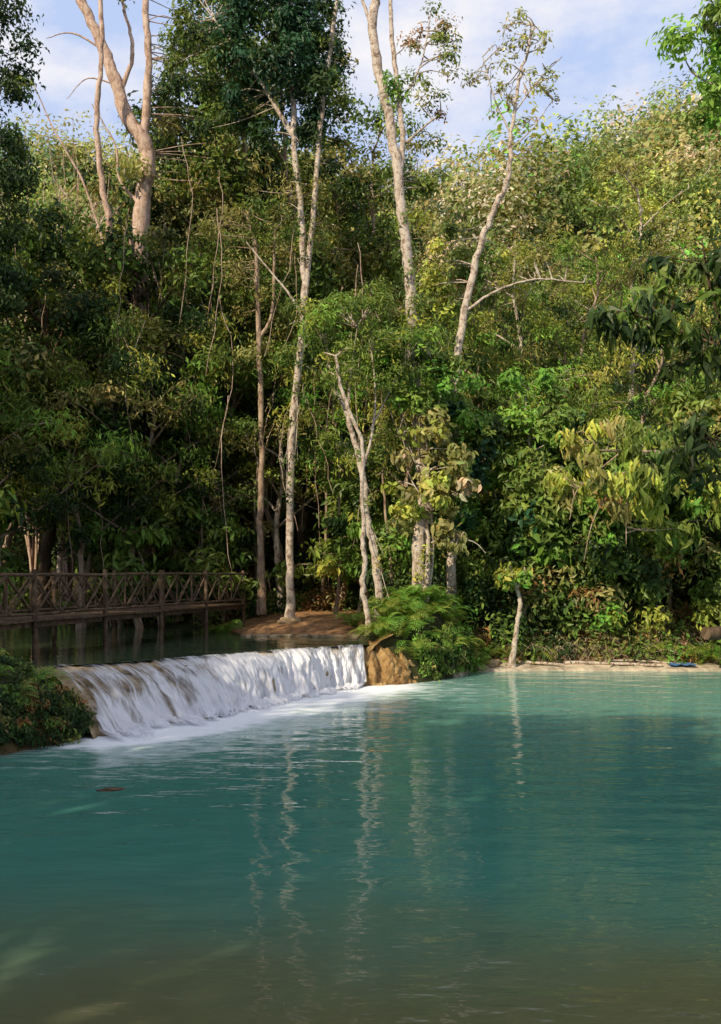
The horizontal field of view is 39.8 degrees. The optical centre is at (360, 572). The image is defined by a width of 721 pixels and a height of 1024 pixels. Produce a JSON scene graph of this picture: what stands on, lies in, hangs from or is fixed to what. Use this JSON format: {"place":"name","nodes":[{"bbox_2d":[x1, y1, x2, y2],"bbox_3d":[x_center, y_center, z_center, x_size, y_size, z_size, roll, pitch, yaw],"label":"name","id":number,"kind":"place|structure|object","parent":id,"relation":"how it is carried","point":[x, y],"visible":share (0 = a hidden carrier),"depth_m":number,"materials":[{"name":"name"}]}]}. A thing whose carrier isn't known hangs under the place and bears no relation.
{"place":"outdoors","nodes":[
{"label":"outdoors","id":0,"kind":"place"},
{"bbox_2d":[0,624,368,666],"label":"stream water","id":1,"kind":"structure","parent":0,"point":[79,646],"depth_m":28.41,"materials":[{"name":"green liquid"}]},
{"bbox_2d":[66,644,366,741],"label":"waterfall","id":2,"kind":"structure","parent":0,"point":[226,692],"depth_m":22.81,"materials":[{"name":"white liquid"}]},
{"bbox_2d":[0,671,720,1023],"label":"pool water","id":3,"kind":"structure","parent":0,"point":[526,847],"depth_m":10.69,"materials":[{"name":"teal liquid"}]},
{"bbox_2d":[0,140,720,754],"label":"ground","id":4,"kind":"structure","parent":0,"point":[318,620],"depth_m":34.73,"materials":[{"name":"soil"}]},
{"bbox_2d":[0,680,39,699],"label":"fern","id":5,"kind":"object","parent":4,"relation":"on","point":[24,687],"visible":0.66,"depth_m":17.76,"materials":[{"name":"green plant"}]},
{"bbox_2d":[0,485,40,602],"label":"tree","id":6,"kind":"object","parent":4,"relation":"on","point":[8,516],"visible":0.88,"depth_m":31.39,"materials":[{"name":"green plant"}]},
{"bbox_2d":[0,0,50,341],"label":"tree","id":7,"kind":"object","parent":4,"relation":"on","point":[14,81],"visible":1,"depth_m":30.98,"materials":[{"name":"green plant"}]},
{"bbox_2d":[0,218,66,432],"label":"tree","id":8,"kind":"object","parent":4,"relation":"on","point":[12,254],"visible":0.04,"depth_m":38.27,"materials":[{"name":"green plant"}]},
{"bbox_2d":[19,667,54,683],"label":"fern","id":9,"kind":"object","parent":4,"relation":"on","point":[34,677],"visible":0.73,"depth_m":18.40,"materials":[{"name":"green plant"}]},
{"bbox_2d":[41,666,69,687],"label":"fern","id":10,"kind":"object","parent":4,"relation":"on","point":[50,678],"visible":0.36,"depth_m":19.20,"materials":[{"name":"green plant"}]},
{"bbox_2d":[0,307,113,536],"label":"tree","id":11,"kind":"object","parent":4,"relation":"on","point":[9,332],"visible":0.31,"depth_m":35.97,"materials":[{"name":"green plant"}]},
{"bbox_2d":[2,146,121,572],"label":"bare sapling","id":12,"kind":"object","parent":4,"relation":"on","point":[32,561],"visible":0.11,"depth_m":41.25,"materials":[{"name":"brown plant"}]},
{"bbox_2d":[0,213,131,608],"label":"tree","id":13,"kind":"object","parent":4,"relation":"on","point":[8,539],"visible":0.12,"depth_m":39.40,"materials":[{"name":"green plant"}]},
{"bbox_2d":[0,330,143,606],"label":"tree","id":14,"kind":"object","parent":4,"relation":"on","point":[28,447],"visible":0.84,"depth_m":32.72,"materials":[{"name":"green plant"}]},
{"bbox_2d":[22,129,139,609],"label":"bare sapling","id":15,"kind":"object","parent":4,"relation":"on","point":[67,579],"visible":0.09,"depth_m":40.28,"materials":[{"name":"brown plant"}]},
{"bbox_2d":[0,190,179,612],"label":"tree","id":16,"kind":"object","parent":4,"relation":"on","point":[51,213],"visible":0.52,"depth_m":36.14,"materials":[{"name":"green plant"}]},
{"bbox_2d":[2,271,182,606],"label":"tree","id":17,"kind":"object","parent":4,"relation":"on","point":[59,565],"visible":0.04,"depth_m":40.77,"materials":[{"name":"green plant"}]},
{"bbox_2d":[34,0,156,606],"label":"tree","id":18,"kind":"object","parent":4,"relation":"on","point":[105,204],"visible":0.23,"depth_m":37.99,"materials":[{"name":"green plant"}]},
{"bbox_2d":[0,349,200,627],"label":"tree","id":19,"kind":"object","parent":4,"relation":"on","point":[29,475],"visible":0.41,"depth_m":35.05,"materials":[{"name":"green plant"}]},
{"bbox_2d":[54,142,173,287],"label":"bare sapling","id":20,"kind":"object","parent":4,"relation":"on","point":[101,201],"visible":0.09,"depth_m":54.81,"materials":[{"name":"brown plant"}]},
{"bbox_2d":[0,261,236,626],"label":"tree","id":21,"kind":"object","parent":4,"relation":"on","point":[93,352],"visible":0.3,"depth_m":36.45,"materials":[{"name":"green plant"}]},
{"bbox_2d":[3,173,233,509],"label":"tree","id":22,"kind":"object","parent":4,"relation":"on","point":[80,227],"visible":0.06,"depth_m":40.27,"materials":[{"name":"green plant"}]},
{"bbox_2d":[0,569,250,667],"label":"footbridge","id":23,"kind":"object","parent":4,"relation":"on","point":[34,619],"visible":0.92,"depth_m":26.57,"materials":[{"name":"brown wood"}]},
{"bbox_2d":[103,510,158,627],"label":"tree","id":24,"kind":"object","parent":4,"relation":"on","point":[133,544],"visible":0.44,"depth_m":36.18,"materials":[{"name":"green plant"}]},
{"bbox_2d":[0,311,264,628],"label":"tree","id":25,"kind":"object","parent":4,"relation":"on","point":[171,415],"visible":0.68,"depth_m":35.00,"materials":[{"name":"green plant"}]},
{"bbox_2d":[56,477,214,626],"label":"tree","id":26,"kind":"object","parent":4,"relation":"on","point":[88,531],"visible":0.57,"depth_m":35.97,"materials":[{"name":"green plant"}]},
{"bbox_2d":[0,219,271,623],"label":"tree","id":27,"kind":"object","parent":4,"relation":"on","point":[196,366],"visible":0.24,"depth_m":36.29,"materials":[{"name":"green plant"}]},
{"bbox_2d":[46,0,250,604],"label":"tree","id":28,"kind":"object","parent":4,"relation":"on","point":[141,198],"visible":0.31,"depth_m":39.22,"materials":[{"name":"green plant"}]},
{"bbox_2d":[47,204,251,566],"bbox_3d":[-7.523,-6.122,40.595,9.534,16.479,8.881,0,0,-37],"label":"tree","id":29,"kind":"object","parent":4,"relation":"on","point":[216,211],"visible":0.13,"depth_m":38.27,"materials":[{"name":"green plant"}]},
{"bbox_2d":[40,216,273,621],"bbox_3d":[-7.635,-5.508,36.988,9.082,15.255,7.464,0,0,-27],"label":"tree","id":30,"kind":"object","parent":4,"relation":"on","point":[155,233],"visible":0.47,"depth_m":36.66,"materials":[{"name":"green plant"}]},
{"bbox_2d":[124,216,201,571],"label":"tree","id":31,"kind":"object","parent":4,"relation":"on","point":[170,554],"visible":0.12,"depth_m":38.53,"materials":[{"name":"brown plant"}]},
{"bbox_2d":[103,189,255,570],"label":"tree","id":32,"kind":"object","parent":4,"relation":"on","point":[115,214],"depth_m":43.93,"materials":[{"name":"green plant"}]},
{"bbox_2d":[100,486,266,623],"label":"tree","id":33,"kind":"object","parent":4,"relation":"on","point":[215,541],"visible":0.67,"depth_m":36.53,"materials":[{"name":"green plant"}]},
{"bbox_2d":[35,647,365,738],"bbox_3d":[-2.419,2.838,23.496,10.598,1.656,4.729,0,0,-43],"label":"travertine ledge","id":34,"kind":"object","parent":4,"relation":"on","point":[86,685],"visible":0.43,"depth_m":21.19,"materials":[{"name":"grey stone"}]},
{"bbox_2d":[177,475,229,625],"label":"tree","id":35,"kind":"object","parent":4,"relation":"on","point":[203,490],"visible":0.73,"depth_m":36.86,"materials":[{"name":"green plant"}]},
{"bbox_2d":[83,271,345,612],"bbox_3d":[-5.592,-4.486,38.659,8.850,13.108,8.806,0,0,32],"label":"tree","id":36,"kind":"object","parent":4,"relation":"on","point":[201,317],"visible":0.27,"depth_m":37.01,"materials":[{"name":"green plant"}]},
{"bbox_2d":[200,619,244,632],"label":"fern","id":37,"kind":"object","parent":4,"relation":"on","point":[228,626],"visible":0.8,"depth_m":33.39,"materials":[{"name":"green plant"}]},
{"bbox_2d":[64,69,381,570],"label":"tree","id":38,"kind":"object","parent":4,"relation":"on","point":[159,209],"visible":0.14,"depth_m":41.37,"materials":[{"name":"green plant"}]},
{"bbox_2d":[209,484,255,620],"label":"tree","id":39,"kind":"object","parent":4,"relation":"on","point":[234,495],"visible":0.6,"depth_m":37.30,"materials":[{"name":"green plant"}]},
{"bbox_2d":[184,194,299,614],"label":"tree","id":40,"kind":"object","parent":4,"relation":"on","point":[256,232],"visible":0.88,"depth_m":35.94,"materials":[{"name":"green plant"}]},
{"bbox_2d":[146,222,346,596],"bbox_3d":[-4.388,-6.042,40.372,9.082,15.741,7.464,0,0,25],"label":"tree","id":41,"kind":"object","parent":4,"relation":"on","point":[227,465],"visible":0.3,"depth_m":39.07,"materials":[{"name":"green plant"}]},
{"bbox_2d":[112,0,383,591],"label":"tree","id":42,"kind":"object","parent":4,"relation":"on","point":[133,169],"visible":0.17,"depth_m":40.95,"materials":[{"name":"green plant"}]},
{"bbox_2d":[144,239,354,593],"bbox_3d":[-5.506,-5.860,41.075,11.407,15.508,10.301,0,0,2],"label":"tree","id":43,"kind":"object","parent":4,"relation":"on","point":[252,379],"visible":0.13,"depth_m":37.87,"materials":[{"name":"green plant"}]},
{"bbox_2d":[153,0,361,617],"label":"tree","id":44,"kind":"object","parent":4,"relation":"on","point":[292,41],"visible":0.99,"depth_m":33.96,"materials":[{"name":"green plant"}]},
{"bbox_2d":[154,19,415,567],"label":"tree","id":45,"kind":"object","parent":4,"relation":"on","point":[301,536],"visible":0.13,"depth_m":44.20,"materials":[{"name":"green plant"}]},
{"bbox_2d":[10,137,420,624],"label":"hanging vines","id":46,"kind":"object","parent":45,"relation":"hanging from","point":[232,373],"visible":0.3,"depth_m":35.13,"materials":[{"name":"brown plant"}]},
{"bbox_2d":[186,303,386,609],"bbox_3d":[-2.957,-4.173,38.919,6.832,11.926,7.334,0,0,-33],"label":"tree","id":47,"kind":"object","parent":4,"relation":"on","point":[245,425],"visible":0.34,"depth_m":38.04,"materials":[{"name":"green plant"}]},
{"bbox_2d":[115,36,460,591],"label":"tree","id":48,"kind":"object","parent":4,"relation":"on","point":[264,176],"visible":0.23,"depth_m":40.60,"materials":[{"name":"green plant"}]},
{"bbox_2d":[277,617,300,623],"bbox_3d":[-2.402,1.637,33.984,0.766,0.243,0.557,0,0,-50],"label":"rock","id":49,"kind":"object","parent":4,"relation":"on","point":[284,620],"visible":0.9,"depth_m":33.82,"materials":[{"name":"stone"}]},
{"bbox_2d":[307,380,347,608],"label":"tree","id":50,"kind":"object","parent":4,"relation":"on","point":[326,510],"visible":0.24,"depth_m":37.95,"materials":[{"name":"green plant"}]},
{"bbox_2d":[224,248,433,596],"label":"tree","id":51,"kind":"object","parent":4,"relation":"on","point":[318,275],"visible":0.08,"depth_m":40.02,"materials":[{"name":"green plant"}]},
{"bbox_2d":[315,429,356,614],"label":"tree","id":52,"kind":"object","parent":4,"relation":"on","point":[336,603],"visible":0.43,"depth_m":35.96,"materials":[{"name":"green plant"}]},
{"bbox_2d":[265,477,410,598],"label":"tree","id":53,"kind":"object","parent":4,"relation":"on","point":[334,523],"visible":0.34,"depth_m":36.15,"materials":[{"name":"green plant"}]},
{"bbox_2d":[252,337,429,611],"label":"tree","id":54,"kind":"object","parent":4,"relation":"on","point":[306,416],"visible":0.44,"depth_m":36.09,"materials":[{"name":"green plant"}]},
{"bbox_2d":[243,142,444,586],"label":"tree","id":55,"kind":"object","parent":4,"relation":"on","point":[338,190],"visible":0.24,"depth_m":43.26,"materials":[{"name":"green plant"}]},
{"bbox_2d":[314,333,375,635],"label":"tree","id":56,"kind":"object","parent":4,"relation":"on","point":[336,379],"visible":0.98,"depth_m":28.46,"materials":[{"name":"green plant"}]},
{"bbox_2d":[327,608,371,626],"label":"fern","id":57,"kind":"object","parent":4,"relation":"on","point":[353,622],"visible":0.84,"depth_m":32.79,"materials":[{"name":"green plant"}]},
{"bbox_2d":[264,280,445,585],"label":"tree","id":58,"kind":"object","parent":4,"relation":"on","point":[391,312],"visible":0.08,"depth_m":39.25,"materials":[{"name":"green plant"}]},
{"bbox_2d":[0,374,720,753],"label":"undergrowth","id":59,"kind":"object","parent":4,"relation":"on","point":[66,706],"visible":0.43,"depth_m":32.13,"materials":[{"name":"green plant"}]},
{"bbox_2d":[0,41,720,604],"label":"hillside forest","id":60,"kind":"object","parent":4,"relation":"on","point":[542,183],"visible":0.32,"depth_m":55.51,"materials":[{"name":"green plant"}]},
{"bbox_2d":[341,473,389,612],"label":"tree","id":61,"kind":"object","parent":4,"relation":"on","point":[373,509],"visible":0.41,"depth_m":34.40,"materials":[{"name":"green plant"}]},
{"bbox_2d":[279,275,457,613],"bbox_3d":[0.117,-3.751,29.627,4.742,10.192,4.181,0,0,38],"label":"tree","id":62,"kind":"object","parent":4,"relation":"on","point":[316,326],"visible":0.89,"depth_m":29.77,"materials":[{"name":"green plant"}]},
{"bbox_2d":[354,440,403,595],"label":"tree","id":63,"kind":"object","parent":4,"relation":"on","point":[376,461],"visible":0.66,"depth_m":32.93,"materials":[{"name":"green plant"}]},
{"bbox_2d":[360,612,401,633],"bbox_3d":[0.520,1.533,28.331,1.330,0.533,1.412,-9,10,45],"label":"fern","id":64,"kind":"object","parent":4,"relation":"on","point":[378,625],"visible":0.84,"depth_m":28.12,"materials":[{"name":"green plant"}]},
{"bbox_2d":[361,599,408,616],"bbox_3d":[0.739,1.056,29.011,1.354,0.552,1.344,0,0,-36],"label":"fern","id":65,"kind":"object","parent":4,"relation":"on","point":[384,612],"visible":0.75,"depth_m":28.85,"materials":[{"name":"green plant"}]},
{"bbox_2d":[306,100,475,467],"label":"tree","id":66,"kind":"object","parent":4,"relation":"on","point":[375,125],"visible":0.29,"depth_m":44.39,"materials":[{"name":"green plant"}]},
{"bbox_2d":[379,585,420,606],"bbox_3d":[1.078,0.803,29.489,1.473,0.556,1.387,-28,10,-20],"label":"fern","id":67,"kind":"object","parent":4,"relation":"on","point":[404,595],"visible":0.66,"depth_m":29.18,"materials":[{"name":"green plant"}]},
{"bbox_2d":[379,593,426,615],"bbox_3d":[1.323,1.004,29.004,1.415,0.555,1.492,13,21,41],"label":"fern","id":68,"kind":"object","parent":4,"relation":"on","point":[412,604],"visible":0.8,"depth_m":28.87,"materials":[{"name":"green plant"}]},
{"bbox_2d":[325,479,486,591],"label":"tree","id":69,"kind":"object","parent":4,"relation":"on","point":[353,568],"visible":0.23,"depth_m":34.18,"materials":[{"name":"green plant"}]},
{"bbox_2d":[307,317,510,554],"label":"tree","id":70,"kind":"object","parent":4,"relation":"on","point":[325,437],"visible":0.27,"depth_m":34.91,"materials":[{"name":"green plant"}]},
{"bbox_2d":[390,606,430,629],"bbox_3d":[1.424,1.361,28.771,1.565,0.612,1.799,-5,14,31],"label":"fern","id":71,"kind":"object","parent":4,"relation":"on","point":[418,614],"visible":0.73,"depth_m":28.51,"materials":[{"name":"green plant"}]},
{"bbox_2d":[394,639,436,658],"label":"fern","id":72,"kind":"object","parent":4,"relation":"on","point":[411,650],"visible":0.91,"depth_m":28.01,"materials":[{"name":"green plant"}]},
{"bbox_2d":[361,0,476,601],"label":"tree","id":73,"kind":"object","parent":4,"relation":"on","point":[420,399],"visible":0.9,"depth_m":30.82,"materials":[{"name":"green plant"}]},
{"bbox_2d":[380,404,485,600],"bbox_3d":[2.204,-2.094,30.003,3.205,6.215,1.869,0,0,0],"label":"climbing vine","id":74,"kind":"object","parent":73,"relation":"attached to","point":[444,485],"visible":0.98,"depth_m":29.87,"materials":[{"name":"green plant"}]},
{"bbox_2d":[408,589,438,603],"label":"fern","id":75,"kind":"object","parent":4,"relation":"on","point":[423,594],"visible":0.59,"depth_m":29.63,"materials":[{"name":"green plant"}]},
{"bbox_2d":[410,601,454,616],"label":"fern","id":76,"kind":"object","parent":4,"relation":"on","point":[441,608],"visible":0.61,"depth_m":29.35,"materials":[{"name":"green plant"}]},
{"bbox_2d":[351,276,535,543],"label":"tree","id":77,"kind":"object","parent":4,"relation":"on","point":[490,323],"visible":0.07,"depth_m":40.26,"materials":[{"name":"green plant"}]},
{"bbox_2d":[429,591,459,611],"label":"fern","id":78,"kind":"object","parent":4,"relation":"on","point":[441,597],"visible":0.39,"depth_m":30.61,"materials":[{"name":"green plant"}]},
{"bbox_2d":[428,600,465,620],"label":"fern","id":79,"kind":"object","parent":4,"relation":"on","point":[452,607],"visible":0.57,"depth_m":30.52,"materials":[{"name":"green plant"}]},
{"bbox_2d":[467,647,492,673],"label":"fern","id":80,"kind":"object","parent":4,"relation":"on","point":[479,664],"visible":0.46,"depth_m":31.02,"materials":[{"name":"green plant"}]},
{"bbox_2d":[396,302,582,614],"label":"tree","id":81,"kind":"object","parent":4,"relation":"on","point":[478,340],"visible":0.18,"depth_m":34.62,"materials":[{"name":"green plant"}]},
{"bbox_2d":[473,642,505,663],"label":"fern","id":82,"kind":"object","parent":4,"relation":"on","point":[484,649],"visible":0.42,"depth_m":31.75,"materials":[{"name":"green plant"}]},
{"bbox_2d":[412,6,592,614],"bbox_3d":[4.745,-8.355,33.535,6.135,20.322,4.518,0,0,0],"label":"tree","id":83,"kind":"object","parent":4,"relation":"on","point":[471,273],"visible":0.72,"depth_m":32.56,"materials":[{"name":"green plant"}]},
{"bbox_2d":[492,561,533,667],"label":"tree","id":84,"kind":"object","parent":4,"relation":"on","point":[509,581],"visible":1,"depth_m":31.48,"materials":[{"name":"green plant"}]},
{"bbox_2d":[433,220,613,408],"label":"tree","id":85,"kind":"object","parent":4,"relation":"on","point":[521,291],"visible":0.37,"depth_m":37.50,"materials":[{"name":"green plant"}]},
{"bbox_2d":[462,363,608,636],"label":"tree","id":86,"kind":"object","parent":4,"relation":"on","point":[519,538],"visible":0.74,"depth_m":32.31,"materials":[{"name":"green plant"}]},
{"bbox_2d":[518,638,558,660],"bbox_3d":[5.637,2.592,32.293,1.672,0.631,1.575,24,14,41],"label":"fern","id":87,"kind":"object","parent":4,"relation":"on","point":[553,651],"visible":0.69,"depth_m":32.20,"materials":[{"name":"green plant"}]},
{"bbox_2d":[460,354,642,496],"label":"tree","id":88,"kind":"object","parent":4,"relation":"on","point":[626,413],"visible":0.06,"depth_m":36.39,"materials":[{"name":"green plant"}]},
{"bbox_2d":[470,302,663,525],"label":"tree","id":89,"kind":"object","parent":4,"relation":"on","point":[549,333],"visible":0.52,"depth_m":35.25,"materials":[{"name":"green plant"}]},
{"bbox_2d":[475,453,662,616],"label":"tree","id":90,"kind":"object","parent":4,"relation":"on","point":[554,553],"visible":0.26,"depth_m":31.74,"materials":[{"name":"green plant"}]},
{"bbox_2d":[496,199,669,366],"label":"tree","id":91,"kind":"object","parent":4,"relation":"on","point":[596,261],"visible":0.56,"depth_m":39.63,"materials":[{"name":"green plant"}]},
{"bbox_2d":[469,623,720,663],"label":"dry grass","id":92,"kind":"structure","parent":4,"relation":"on","point":[582,650],"depth_m":32.19,"materials":[{"name":"green plant"}]},
{"bbox_2d":[565,661,662,665],"bbox_3d":[8.101,2.903,31.858,3.044,0.152,0.129,0,0,9],"label":"driftwood","id":93,"kind":"object","parent":4,"relation":"on","point":[603,663],"visible":1,"depth_m":31.85,"materials":[{"name":"brown wood"}]},
{"bbox_2d":[514,425,720,598],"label":"tree","id":94,"kind":"object","parent":4,"relation":"on","point":[647,537],"visible":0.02,"depth_m":32.46,"materials":[{"name":"green plant"}]},
{"bbox_2d":[543,413,720,559],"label":"tree","id":95,"kind":"object","parent":4,"relation":"on","point":[644,473],"visible":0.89,"depth_m":28.69,"materials":[{"name":"green plant"}]},
{"bbox_2d":[543,147,720,421],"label":"tree","id":96,"kind":"object","parent":4,"relation":"on","point":[659,248],"visible":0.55,"depth_m":40.21,"materials":[{"name":"green plant"}]},
{"bbox_2d":[556,267,720,436],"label":"tree","id":97,"kind":"object","parent":4,"relation":"on","point":[709,312],"visible":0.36,"depth_m":35.39,"materials":[{"name":"green plant"}]},
{"bbox_2d":[579,426,720,612],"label":"tree","id":98,"kind":"object","parent":4,"relation":"on","point":[679,514],"visible":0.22,"depth_m":31.88,"materials":[{"name":"green plant"}]},
{"bbox_2d":[582,210,720,499],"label":"tree","id":99,"kind":"object","parent":4,"relation":"on","point":[661,330],"visible":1,"depth_m":13.84,"materials":[{"name":"green plant"}]},
{"bbox_2d":[646,0,720,141],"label":"tree","id":100,"kind":"object","parent":4,"relation":"on","point":[708,111],"visible":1,"depth_m":20.29,"materials":[{"name":"green plant"}]},
{"bbox_2d":[650,383,720,582],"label":"tree","id":101,"kind":"object","parent":4,"relation":"on","point":[690,403],"visible":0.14,"depth_m":33.85,"materials":[{"name":"green plant"}]},
{"bbox_2d":[682,646,720,664],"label":"fern","id":102,"kind":"object","parent":4,"relation":"on","point":[699,658],"visible":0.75,"depth_m":31.86,"materials":[{"name":"green plant"}]},
{"bbox_2d":[701,626,720,640],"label":"log","id":103,"kind":"object","parent":4,"relation":"on","point":[711,633],"visible":1,"depth_m":30.30,"materials":[{"name":"brown wood"}]},
{"bbox_2d":[0,0,720,211],"label":"sky","id":104,"kind":"structure","parent":0,"point":[601,44],"materials":[{"name":"white"}]},
{"bbox_2d":[365,634,417,685],"bbox_3d":[1.044,2.534,28.594,3.250,1.633,1.827,0,0,-43],"label":"rock","id":105,"kind":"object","parent":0,"point":[385,666],"depth_m":27.62,"materials":[{"name":"brown stone"}]},
{"bbox_2d":[356,621,398,637],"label":"fern","id":106,"kind":"object","parent":105,"relation":"on","point":[375,631],"visible":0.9,"depth_m":28.04,"materials":[{"name":"green plant"}]},
{"bbox_2d":[380,615,426,639],"bbox_3d":[1.268,1.615,28.391,1.464,0.574,1.543,-1,18,33],"label":"fern","id":107,"kind":"object","parent":105,"relation":"on","point":[401,630],"visible":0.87,"depth_m":28.30,"materials":[{"name":"green plant"}]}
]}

